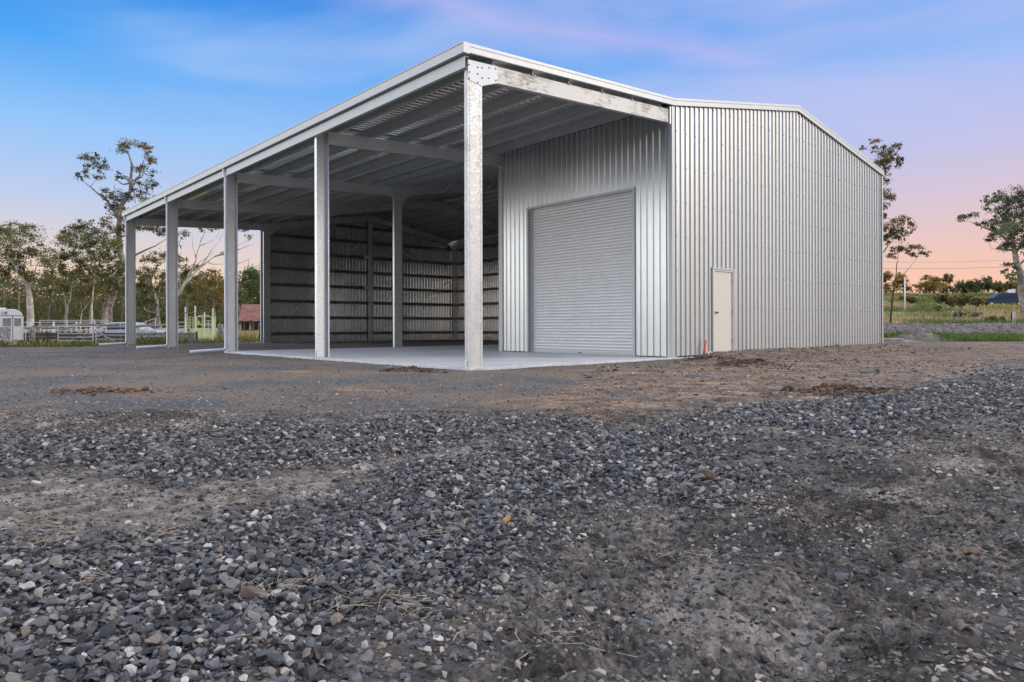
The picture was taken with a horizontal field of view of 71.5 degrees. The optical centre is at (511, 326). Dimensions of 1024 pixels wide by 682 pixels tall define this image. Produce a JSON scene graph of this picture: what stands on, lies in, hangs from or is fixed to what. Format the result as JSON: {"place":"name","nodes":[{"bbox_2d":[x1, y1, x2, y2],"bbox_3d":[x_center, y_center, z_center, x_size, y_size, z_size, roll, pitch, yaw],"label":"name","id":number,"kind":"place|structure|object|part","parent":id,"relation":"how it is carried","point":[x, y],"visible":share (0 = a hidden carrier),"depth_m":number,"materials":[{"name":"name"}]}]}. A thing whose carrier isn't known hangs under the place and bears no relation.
{"place":"outdoors","nodes":[
{"label":"outdoors","id":0,"kind":"place"},
{"bbox_2d":[20,334,258,345],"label":"dry grass","id":1,"kind":"structure","parent":0,"point":[122,339],"depth_m":41.36,"materials":[{"name":"green plant"}]},
{"bbox_2d":[238,330,258,341],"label":"dry grass","id":2,"kind":"structure","parent":0,"point":[247,335],"depth_m":44.14,"materials":[{"name":"yellow plant"}]},
{"bbox_2d":[0,294,1023,681],"bbox_3d":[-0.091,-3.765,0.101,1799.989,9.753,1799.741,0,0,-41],"label":"ground","id":3,"kind":"structure","parent":0,"point":[228,378],"depth_m":2.95,"materials":[{"name":"grey gravel"}]},
{"bbox_2d":[0,308,25,345],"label":"horse trailer","id":4,"kind":"object","parent":3,"relation":"on","point":[11,324],"visible":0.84,"depth_m":36.39,"materials":[{"name":"white paint"}]},
{"bbox_3d":[-25.760,-0.221,36.267,0.400,0.450,0.013,0,0,-38],"label":"window","id":5,"kind":"part","parent":4,"relation":"part of","materials":[{"name":"grey glass"}]},
{"bbox_3d":[-25.405,-0.222,36.542,0.340,0.450,0.013,0,0,-38],"label":"window","id":6,"kind":"part","parent":4,"relation":"part of","materials":[{"name":"grey glass"}]},
{"bbox_2d":[0,220,62,336],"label":"gum tree","id":7,"kind":"object","parent":3,"relation":"on","point":[26,279],"visible":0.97,"depth_m":58.00,"materials":[{"name":"green plant"}]},
{"bbox_2d":[29,327,34,343],"bbox_3d":[-27.667,0.722,40.999,0.303,1.376,0.299,0,0,26],"label":"timber post","id":8,"kind":"object","parent":3,"relation":"on","point":[32,334],"visible":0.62,"depth_m":40.89,"materials":[{"name":"grey wood"}]},
{"bbox_2d":[32,326,70,329],"bbox_3d":[-27.466,0.100,42.497,0.195,0.310,3.017,0,0,6],"label":"timber rail","id":9,"kind":"object","parent":8,"relation":"attached to","point":[49,327],"visible":0.86,"depth_m":42.28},
{"bbox_2d":[31,322,52,330],"bbox_3d":[-31.305,0.324,47.373,1.509,1.250,0.051,0,0,0],"label":"stock panel","id":10,"kind":"object","parent":3,"relation":"on","point":[43,322],"visible":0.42,"depth_m":47.36,"materials":[{"name":"paint"}]},
{"bbox_2d":[39,273,54,336],"bbox_3d":[-36.480,-1.448,55.814,1.030,5.569,1.121,0,0,-41],"label":"slim gum tree","id":11,"kind":"object","parent":3,"relation":"on","point":[48,277],"visible":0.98,"depth_m":55.96,"materials":[{"name":"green plant"}]},
{"bbox_2d":[65,272,80,325],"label":"slim gum tree","id":12,"kind":"object","parent":3,"relation":"on","point":[76,276],"visible":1,"depth_m":55.98,"materials":[{"name":"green plant"}]},
{"bbox_2d":[40,320,107,330],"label":"yard rails","id":13,"kind":"object","parent":3,"relation":"on","point":[71,320],"visible":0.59,"depth_m":51.98,"materials":[{"name":"metal"}]},
{"bbox_2d":[24,332,124,343],"bbox_3d":[-26.726,0.845,43.550,6.950,1.050,0.160,0,0,0],"label":"board fence","id":14,"kind":"object","parent":3,"relation":"on","point":[116,336],"visible":0.48,"depth_m":43.47,"materials":[{"name":"grey wood"}]},
{"bbox_2d":[57,326,93,342],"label":"farm gate","id":15,"kind":"structure","parent":3,"relation":"on","point":[58,333],"depth_m":38.49,"materials":[{"name":"metal"}]},
{"bbox_2d":[44,218,124,328],"bbox_3d":[-36.937,-4.062,61.794,8.672,10.881,5.681,0,0,4],"label":"gum tree","id":16,"kind":"object","parent":3,"relation":"on","point":[65,238],"visible":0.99,"depth_m":61.49,"materials":[{"name":"green plant"}]},
{"bbox_2d":[79,293,101,332],"bbox_3d":[-33.347,-0.661,56.177,1.535,3.996,1.109,0,0,-41],"label":"slim gum tree","id":17,"kind":"object","parent":3,"relation":"on","point":[91,299],"visible":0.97,"depth_m":56.01,"materials":[{"name":"green plant"}]},
{"bbox_2d":[88,274,101,336],"bbox_3d":[-32.593,-1.385,55.656,0.984,5.441,1.414,0,0,-29],"label":"slim gum tree","id":18,"kind":"object","parent":3,"relation":"on","point":[93,281],"visible":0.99,"depth_m":55.90,"materials":[{"name":"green plant"}]},
{"bbox_2d":[95,326,107,343],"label":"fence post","id":19,"kind":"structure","parent":3,"relation":"on","point":[96,335],"depth_m":39.49,"materials":[{"name":"metal"}]},
{"bbox_2d":[80,323,124,326],"bbox_3d":[-25.530,-0.087,44.511,2.609,0.216,0.177,0,0,-23],"label":"timber rail","id":20,"kind":"object","parent":3,"relation":"on","point":[102,325],"visible":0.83,"depth_m":44.43,"materials":[{"name":"grey wood"}]},
{"bbox_2d":[94,329,115,342],"bbox_3d":[-22.514,0.541,39.317,2.826,0.783,0.215,0,0,41],"label":"timber rail","id":21,"kind":"object","parent":3,"relation":"on","point":[104,335],"visible":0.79,"depth_m":39.13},
{"bbox_2d":[73,138,165,323],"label":"gum tree","id":22,"kind":"object","parent":3,"relation":"on","point":[117,215],"visible":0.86,"depth_m":65.84,"materials":[{"name":"green plant"}]},
{"bbox_2d":[0,335,259,346],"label":"weeds","id":23,"kind":"object","parent":3,"relation":"on","point":[54,343],"visible":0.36,"depth_m":32.22,"materials":[{"name":"green plant"}]},
{"bbox_2d":[0,260,259,336],"bbox_3d":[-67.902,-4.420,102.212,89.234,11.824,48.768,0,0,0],"label":"woodland","id":24,"kind":"object","parent":3,"relation":"on","point":[42,305],"visible":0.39,"depth_m":87.21,"materials":[{"name":"green plant"}]},
{"bbox_2d":[94,322,165,336],"bbox_3d":[-26.783,0.431,50.000,4.498,1.470,1.810,0,0,-2],"label":"parked car","id":25,"kind":"object","parent":3,"relation":"on","point":[114,329],"visible":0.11,"depth_m":49.16,"materials":[{"name":"white paint"}]},
{"bbox_3d":[-27.656,-0.002,49.152,1.100,0.380,0.089,0,0,-2],"label":"side window","id":26,"kind":"part","parent":25,"relation":"part of","materials":[{"name":"grey glass"}]},
{"bbox_2d":[136,318,155,336],"bbox_3d":[-23.687,0.208,46.000,1.305,1.520,0.051,0,0,0],"label":"stock panel","id":27,"kind":"object","parent":3,"relation":"on","point":[149,327],"visible":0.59,"depth_m":45.98,"materials":[{"name":"paint"}]},
{"bbox_2d":[136,334,164,343],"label":"weeds","id":28,"kind":"object","parent":3,"relation":"on","point":[155,339],"visible":0.07,"depth_m":34.23,"materials":[{"name":"green plant"}]},
{"bbox_2d":[136,248,165,329],"bbox_3d":[-32.452,-2.832,64.175,3.860,8.359,4.725,0,0,-41],"label":"gum tree","id":29,"kind":"object","parent":3,"relation":"on","point":[155,300],"visible":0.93,"depth_m":63.89,"materials":[{"name":"green plant"}]},
{"bbox_2d":[136,324,165,327],"bbox_3d":[-22.576,-0.050,44.515,1.755,0.267,0.214,0,0,-35],"label":"timber rail","id":30,"kind":"object","parent":3,"relation":"on","point":[150,325],"visible":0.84,"depth_m":44.43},
{"bbox_2d":[136,331,197,342],"bbox_3d":[-21.221,0.829,43.550,3.892,1.050,0.160,0,0,0],"label":"board fence","id":31,"kind":"object","parent":3,"relation":"on","point":[189,335],"visible":0.33,"depth_m":43.47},
{"bbox_2d":[178,264,211,332],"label":"gum tree","id":32,"kind":"object","parent":3,"relation":"on","point":[188,288],"visible":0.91,"depth_m":71.88,"materials":[{"name":"green plant"}]},
{"bbox_2d":[179,306,213,339],"bbox_3d":[-25.858,-0.164,57.983,3.060,3.050,0.145,0,0,0],"label":"race gantry","id":33,"kind":"object","parent":3,"relation":"on","point":[185,312],"visible":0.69,"depth_m":57.95,"materials":[{"name":"metal"}]},
{"bbox_2d":[196,315,215,339],"bbox_3d":[-25.775,0.112,59.930,1.516,2.181,1.516,0,0,-23],"label":"cattle crush","id":34,"kind":"object","parent":3,"relation":"on","point":[201,332],"visible":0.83,"depth_m":59.26,"materials":[{"name":"green paint"}]},
{"bbox_2d":[188,268,223,317],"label":"gum tree","id":35,"kind":"object","parent":3,"relation":"on","point":[213,280],"visible":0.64,"depth_m":75.92,"materials":[{"name":"green plant"}]},
{"bbox_2d":[178,228,252,332],"bbox_3d":[-25.383,-3.651,60.404,7.797,9.961,3.358,0,0,-2],"label":"gum tree","id":36,"kind":"object","parent":3,"relation":"on","point":[188,278],"visible":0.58,"depth_m":59.93,"materials":[{"name":"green plant"}]},
{"bbox_2d":[218,324,223,341],"bbox_3d":[-22.545,0.608,55.005,0.468,1.600,0.461,0,0,-41],"label":"stump post","id":37,"kind":"object","parent":3,"relation":"on","point":[220,330],"visible":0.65,"depth_m":54.82,"materials":[{"name":"grey wood"}]},
{"bbox_2d":[238,265,259,306],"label":"gum tree","id":38,"kind":"object","parent":3,"relation":"on","point":[248,287],"visible":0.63,"depth_m":69.63,"materials":[{"name":"green plant"}]},
{"bbox_2d":[238,304,259,331],"bbox_3d":[-18.297,-0.172,52.011,3.103,3.028,4.088,0,0,-17],"label":"rusty shelter","id":39,"kind":"object","parent":3,"relation":"on","point":[249,317],"visible":0.44,"depth_m":51.91,"materials":[{"name":"metal"}]},
{"bbox_2d":[240,585,260,599],"bbox_3d":[-0.728,0.744,1.984,0.052,0.042,0.032,0,0,-1],"label":"rock","id":40,"kind":"object","parent":3,"relation":"on","point":[247,592],"visible":0.91,"depth_m":1.97,"materials":[{"name":"beige stone"}]},
{"bbox_2d":[224,344,700,370],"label":"concrete slab","id":41,"kind":"structure","parent":3,"relation":"on","point":[453,357],"depth_m":16.92,"materials":[{"name":"grey concrete"}]},
{"bbox_2d":[99,41,884,367],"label":"farm shed","id":42,"kind":"structure","parent":3,"relation":"on","point":[473,197],"depth_m":19.46,"materials":[{"name":"metal"}]},
{"bbox_2d":[530,192,632,355],"bbox_3d":[1.776,-1.286,18.713,0.069,4.020,3.750,0,0,-41],"label":"roller door","id":43,"kind":"structure","parent":42,"relation":"in","point":[581,295],"depth_m":18.63,"materials":[{"name":"metal"}]},
{"bbox_2d":[715,271,732,351],"bbox_3d":[5.292,-0.350,17.747,0.821,2.029,0.132,0,0,-41],"label":"door","id":44,"kind":"structure","parent":42,"relation":"in","point":[723,280],"depth_m":17.79,"materials":[{"name":"beige paint"}]},
{"bbox_2d":[502,514,510,521],"bbox_3d":[-0.021,0.752,2.773,0.024,0.040,0.098,0,0,15],"label":"rock","id":45,"kind":"object","parent":3,"relation":"on","point":[506,518],"visible":0.86,"depth_m":2.76,"materials":[{"name":"orange stone"}]},
{"bbox_2d":[5,390,1016,681],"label":"dry straw","id":46,"kind":"object","parent":3,"relation":"on","point":[413,540],"visible":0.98,"depth_m":2.08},
{"bbox_2d":[0,359,1023,681],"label":"mud clods","id":47,"kind":"object","parent":3,"relation":"on","point":[822,665],"visible":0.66,"depth_m":2.72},
{"bbox_2d":[51,343,997,395],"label":"clay clods","id":48,"kind":"object","parent":3,"relation":"on","point":[814,390],"visible":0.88,"depth_m":8.36,"materials":[{"name":"brown soil"}]},
{"bbox_2d":[638,618,652,624],"bbox_3d":[0.367,0.805,1.915,0.037,0.018,0.084,0,0,-41],"label":"rock","id":49,"kind":"object","parent":3,"relation":"on","point":[645,620],"visible":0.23,"depth_m":1.93,"materials":[{"name":"grey stone"}]},
{"bbox_2d":[703,340,711,354],"bbox_3d":[4.671,0.532,16.996,0.185,0.410,0.199,0,0,37],"label":"pipe stub","id":50,"kind":"object","parent":3,"relation":"on","point":[705,343],"visible":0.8,"depth_m":17.01,"materials":[{"name":"orange plastic"}]},
{"bbox_2d":[835,571,848,580],"bbox_3d":[1.013,0.771,2.197,0.067,0.031,0.037,0,0,-41],"label":"rock","id":51,"kind":"object","parent":3,"relation":"on","point":[841,575],"visible":0.82,"depth_m":2.19,"materials":[{"name":"grey stone"}]},
{"bbox_2d":[859,138,917,252],"bbox_3d":[25.338,-6.365,48.050,3.050,13.220,2.966,0,0,-41],"label":"gum tree","id":52,"kind":"object","parent":3,"relation":"on","point":[885,161],"visible":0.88,"depth_m":47.91,"materials":[{"name":"green plant"}]},
{"bbox_2d":[883,270,896,293],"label":"distant tree","id":53,"kind":"object","parent":3,"relation":"on","point":[886,277],"visible":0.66,"depth_m":120.25,"materials":[{"name":"green plant"}]},
{"bbox_2d":[883,338,903,339],"bbox_3d":[15.210,0.530,28.840,1.180,0.100,0.520,0,0,0],"label":"timber plank","id":54,"kind":"object","parent":3,"relation":"on","point":[891,338],"visible":0.36,"depth_m":28.60,"materials":[{"name":"brown wood"}]},
{"bbox_2d":[893,272,911,292],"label":"distant tree","id":55,"kind":"object","parent":3,"relation":"on","point":[900,281],"visible":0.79,"depth_m":125.69,"materials":[{"name":"green plant"}]},
{"bbox_2d":[904,277,905,310],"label":"light pole","id":56,"kind":"object","parent":3,"relation":"on","point":[905,293],"visible":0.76,"depth_m":79.94,"materials":[{"name":"white paint"}]},
{"bbox_2d":[885,243,931,322],"bbox_3d":[24.524,-2.609,43.853,2.785,5.139,1.347,0,0,15],"label":"sapling","id":57,"kind":"object","parent":3,"relation":"on","point":[899,248],"visible":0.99,"depth_m":43.92,"materials":[{"name":"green plant"}]},
{"bbox_2d":[898,294,920,307],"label":"shrub","id":58,"kind":"object","parent":3,"relation":"on","point":[911,300],"visible":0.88,"depth_m":83.78,"materials":[{"name":"green plant"}]},
{"bbox_2d":[910,275,947,295],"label":"distant tree","id":59,"kind":"object","parent":3,"relation":"on","point":[931,283],"visible":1,"depth_m":119.79,"materials":[{"name":"green plant"}]},
{"bbox_2d":[931,305,941,318],"bbox_3d":[33.422,-0.843,55.962,0.777,1.715,1.120,0,0,34],"label":"shrub","id":60,"kind":"object","parent":3,"relation":"on","point":[936,308],"visible":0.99,"depth_m":55.95,"materials":[{"name":"green plant"}]},
{"bbox_2d":[932,293,955,311],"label":"shrub","id":61,"kind":"object","parent":3,"relation":"on","point":[941,298],"visible":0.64,"depth_m":74.04,"materials":[{"name":"green plant"}]},
{"bbox_2d":[885,279,1006,294],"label":"woodland","id":62,"kind":"object","parent":3,"relation":"on","point":[936,290],"visible":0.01,"depth_m":167.71,"materials":[{"name":"green plant"}]},
{"bbox_2d":[939,273,954,293],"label":"distant tree","id":63,"kind":"object","parent":3,"relation":"on","point":[948,278],"visible":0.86,"depth_m":127.28,"materials":[{"name":"green plant"}]},
{"bbox_2d":[883,292,1023,323],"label":"dry grass","id":64,"kind":"structure","parent":3,"relation":"on","point":[940,317],"depth_m":77.33,"materials":[{"name":"green plant"}]},
{"bbox_2d":[883,322,1023,333],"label":"soil lumps","id":65,"kind":"object","parent":3,"relation":"on","point":[943,323],"visible":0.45,"depth_m":41.71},
{"bbox_2d":[950,310,966,321],"bbox_3d":[32.048,-0.546,50.953,2.064,1.379,0.905,0,0,-41],"label":"bare shrub","id":66,"kind":"object","parent":3,"relation":"on","point":[963,315],"visible":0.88,"depth_m":50.99,"materials":[{"name":"brown plant"}]},
{"bbox_2d":[949,279,969,293],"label":"distant tree","id":67,"kind":"object","parent":3,"relation":"on","point":[959,285],"visible":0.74,"depth_m":124.91,"materials":[{"name":"green plant"}]},
{"bbox_2d":[951,311,968,320],"bbox_3d":[32.142,-0.499,51.028,1.869,1.279,0.950,0,0,-21],"label":"bare shrub","id":68,"kind":"object","parent":3,"relation":"on","point":[957,313],"visible":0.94,"depth_m":50.88,"materials":[{"name":"brown plant"}]},
{"bbox_2d":[947,293,974,311],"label":"shrub","id":69,"kind":"object","parent":3,"relation":"on","point":[959,300],"visible":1,"depth_m":72.63,"materials":[{"name":"green plant"}]},
{"bbox_2d":[964,279,978,292],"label":"distant tree","id":70,"kind":"object","parent":3,"relation":"on","point":[971,289],"visible":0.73,"depth_m":122.96,"materials":[{"name":"green plant"}]},
{"bbox_2d":[962,547,981,554],"bbox_3d":[1.558,0.774,2.437,0.083,0.047,0.049,0,0,-13],"label":"rock","id":71,"kind":"object","parent":3,"relation":"on","point":[972,550],"visible":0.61,"depth_m":2.42,"materials":[{"name":"beige stone"}]},
{"bbox_2d":[966,278,984,292],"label":"distant tree","id":72,"kind":"object","parent":3,"relation":"on","point":[976,283],"visible":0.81,"depth_m":123.51,"materials":[{"name":"green plant"}]},
{"bbox_2d":[968,311,985,322],"bbox_3d":[33.308,-0.490,50.819,1.880,1.251,1.039,0,0,-18],"label":"bare shrub","id":73,"kind":"object","parent":3,"relation":"on","point":[975,314],"visible":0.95,"depth_m":50.83,"materials":[{"name":"brown plant"}]},
{"bbox_2d":[968,296,986,310],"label":"shrub","id":74,"kind":"object","parent":3,"relation":"on","point":[977,301],"visible":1,"depth_m":71.77,"materials":[{"name":"green plant"}]},
{"bbox_2d":[978,276,992,292],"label":"distant tree","id":75,"kind":"object","parent":3,"relation":"on","point":[987,283],"visible":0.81,"depth_m":124.75,"materials":[{"name":"green plant"}]},
{"bbox_2d":[956,185,1023,320],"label":"gum tree","id":76,"kind":"object","parent":3,"relation":"on","point":[1013,231],"visible":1,"depth_m":61.83,"materials":[{"name":"green plant"}]},
{"bbox_2d":[983,315,1005,321],"bbox_3d":[35.570,-0.380,52.286,2.143,0.957,1.101,0,0,-14],"label":"shrub","id":77,"kind":"object","parent":3,"relation":"on","point":[991,317],"visible":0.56,"depth_m":52.15,"materials":[{"name":"green plant"}]},
{"bbox_2d":[991,280,1004,292],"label":"distant tree","id":78,"kind":"object","parent":3,"relation":"on","point":[997,286],"visible":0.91,"depth_m":122.19,"materials":[{"name":"green plant"}]},
{"bbox_2d":[982,293,1019,305],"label":"road car","id":79,"kind":"object","parent":3,"relation":"on","point":[1010,298],"visible":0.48,"depth_m":86.69,"materials":[{"name":"blue paint"}]},
{"bbox_2d":[1001,281,1017,292],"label":"distant tree","id":80,"kind":"object","parent":3,"relation":"on","point":[1007,285],"visible":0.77,"depth_m":120.97,"materials":[{"name":"green plant"}]},
{"bbox_2d":[1007,289,1017,292],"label":"box trailer","id":81,"kind":"object","parent":3,"relation":"on","point":[1012,290],"visible":0.2,"depth_m":89.97,"materials":[{"name":"white metal"}]},
{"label":"power pole","id":82,"kind":"object","parent":3,"relation":"on","visible":0},
{"bbox_2d":[886,267,993,268],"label":"power line","id":83,"kind":"object","parent":82,"relation":"attached to","point":[935,268],"visible":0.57,"depth_m":108.20,"materials":[{"name":"black metal"}]},
{"bbox_2d":[0,345,1023,681],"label":"gravel","id":84,"kind":"structure","parent":0,"point":[202,449],"depth_m":2.76,"materials":[{"name":"grey gravel"}]},
{"bbox_2d":[695,469,715,481],"bbox_3d":[0.963,0.736,3.510,0.059,0.062,0.122,0,0,-41],"label":"rock","id":85,"kind":"object","parent":84,"relation":"on","point":[709,474],"visible":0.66,"depth_m":3.48,"materials":[{"name":"brown stone"}]},
{"bbox_2d":[0,0,1023,328],"label":"sky","id":86,"kind":"structure","parent":0,"point":[204,83],"materials":[{"name":"blue"}]},
{"bbox_2d":[883,327,1023,341],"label":"green grass","id":87,"kind":"structure","parent":0,"point":[986,337],"depth_m":31.45,"materials":[{"name":"green plant"}]}
]}

